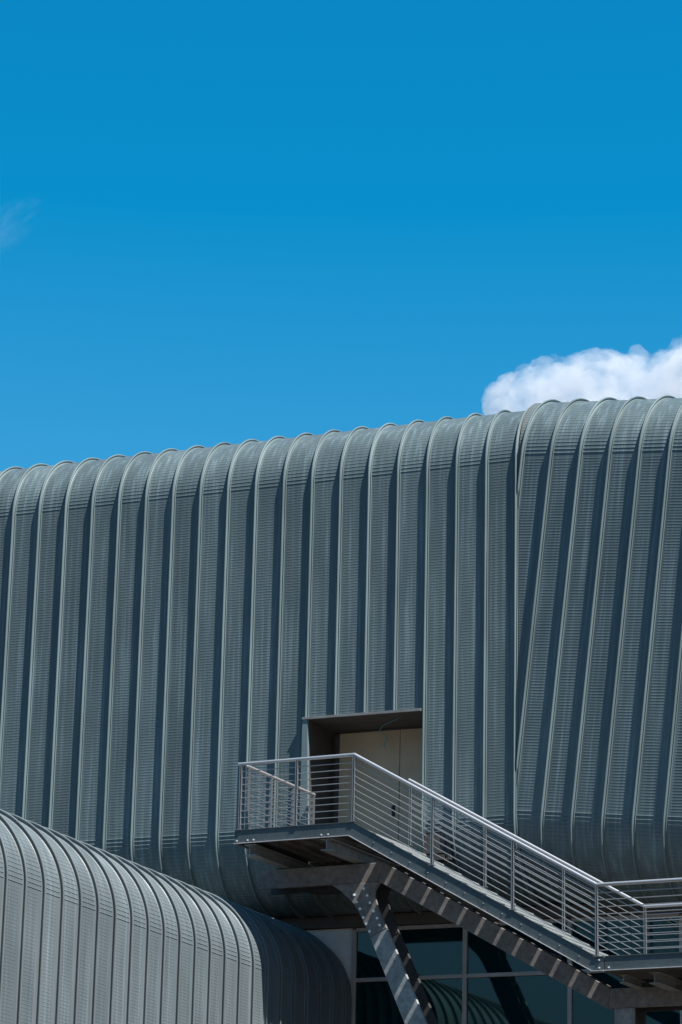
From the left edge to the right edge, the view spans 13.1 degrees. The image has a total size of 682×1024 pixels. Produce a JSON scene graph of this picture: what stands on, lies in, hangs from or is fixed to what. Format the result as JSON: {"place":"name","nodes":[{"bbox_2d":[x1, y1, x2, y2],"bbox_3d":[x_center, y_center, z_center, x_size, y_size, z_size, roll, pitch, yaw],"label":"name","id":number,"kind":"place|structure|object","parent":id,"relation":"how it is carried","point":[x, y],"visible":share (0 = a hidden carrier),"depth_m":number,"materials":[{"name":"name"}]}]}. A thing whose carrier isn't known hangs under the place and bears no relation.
{"place":"outdoors","nodes":[
{"label":"outdoors","id":0,"kind":"place"},
{"bbox_2d":[0,809,351,1023],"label":"curved wing","id":1,"kind":"structure","parent":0,"point":[90,934],"depth_m":39.92,"materials":[{"name":"grey metal"}]},
{"bbox_2d":[0,0,681,470],"label":"sky","id":2,"kind":"structure","parent":0,"point":[230,221],"materials":[{"name":"blue"}]},
{"label":"ground","id":3,"kind":"structure","parent":0,"visible":0},
{"bbox_2d":[305,928,355,984],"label":"rendered wall","id":4,"kind":"structure","parent":3,"relation":"on","point":[338,942],"depth_m":47.07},
{"bbox_2d":[257,862,681,1023],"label":"support frame","id":5,"kind":"object","parent":3,"relation":"on","point":[365,888],"visible":1,"depth_m":43.56,"materials":[{"name":"metal"}]},
{"bbox_2d":[233,753,681,991],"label":"steel staircase","id":6,"kind":"structure","parent":5,"relation":"on","point":[294,844],"depth_m":43.05,"materials":[{"name":"metal"}]},
{"bbox_2d":[351,913,681,1023],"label":"glazed wall","id":7,"kind":"structure","parent":3,"relation":"on","point":[466,976],"depth_m":45.91,"materials":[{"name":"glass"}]},
{"bbox_2d":[0,395,681,929],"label":"corrugated hall","id":8,"kind":"structure","parent":7,"relation":"on","point":[484,611],"depth_m":47.07,"materials":[{"name":"grey metal"}]},
{"bbox_2d":[338,730,400,842],"bbox_3d":[0.435,4.558,47.098,1.038,2.200,0.115,-6,-19,22],"label":"door leaf","id":9,"kind":"structure","parent":8,"relation":"in","point":[367,745],"depth_m":47.19,"materials":[{"name":"beige paint"}]},
{"bbox_2d":[380,718,398,748],"bbox_3d":[0.771,3.481,46.634,0.390,0.464,0.056,-12,-22,37],"label":"dangling cable","id":10,"kind":"object","parent":8,"relation":"hanging from","point":[383,734],"visible":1,"depth_m":46.67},
{"bbox_2d":[399,728,422,852],"bbox_3d":[1.421,4.464,46.721,1.063,2.200,0.055,-6,-19,22],"label":"door leaf","id":11,"kind":"structure","parent":8,"relation":"in","point":[410,739],"depth_m":46.93,"materials":[{"name":"beige paint"}]},
{"bbox_2d":[355,978,461,1023],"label":"window pane","id":12,"kind":"structure","parent":7,"relation":"in","point":[375,1001],"depth_m":46.38,"materials":[{"name":"blue glass"}]},
{"bbox_2d":[356,927,462,977],"bbox_3d":[1.078,6.913,46.584,1.804,0.733,0.012,-6,-19,22],"label":"window pane","id":13,"kind":"structure","parent":7,"relation":"in","point":[437,951],"depth_m":46.48,"materials":[{"name":"blue glass"}]},
{"bbox_2d":[467,975,566,1023],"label":"window pane","id":14,"kind":"structure","parent":7,"relation":"in","point":[536,999],"depth_m":45.66,"materials":[{"name":"blue glass"}]},
{"bbox_2d":[467,922,566,973],"bbox_3d":[2.727,6.740,45.902,1.649,0.733,0.012,-6,-19,22],"label":"window pane","id":15,"kind":"structure","parent":7,"relation":"in","point":[482,956],"depth_m":46.01,"materials":[{"name":"blue glass"}]},
{"bbox_2d":[572,918,678,968],"bbox_3d":[4.334,6.572,45.237,1.714,0.733,0.012,-6,-19,22],"label":"window pane","id":16,"kind":"structure","parent":7,"relation":"in","point":[671,936],"depth_m":45.24,"materials":[{"name":"blue glass"}]},
{"bbox_2d":[572,973,679,1023],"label":"window pane","id":17,"kind":"structure","parent":7,"relation":"in","point":[585,1010],"depth_m":45.12,"materials":[{"name":"blue glass"}]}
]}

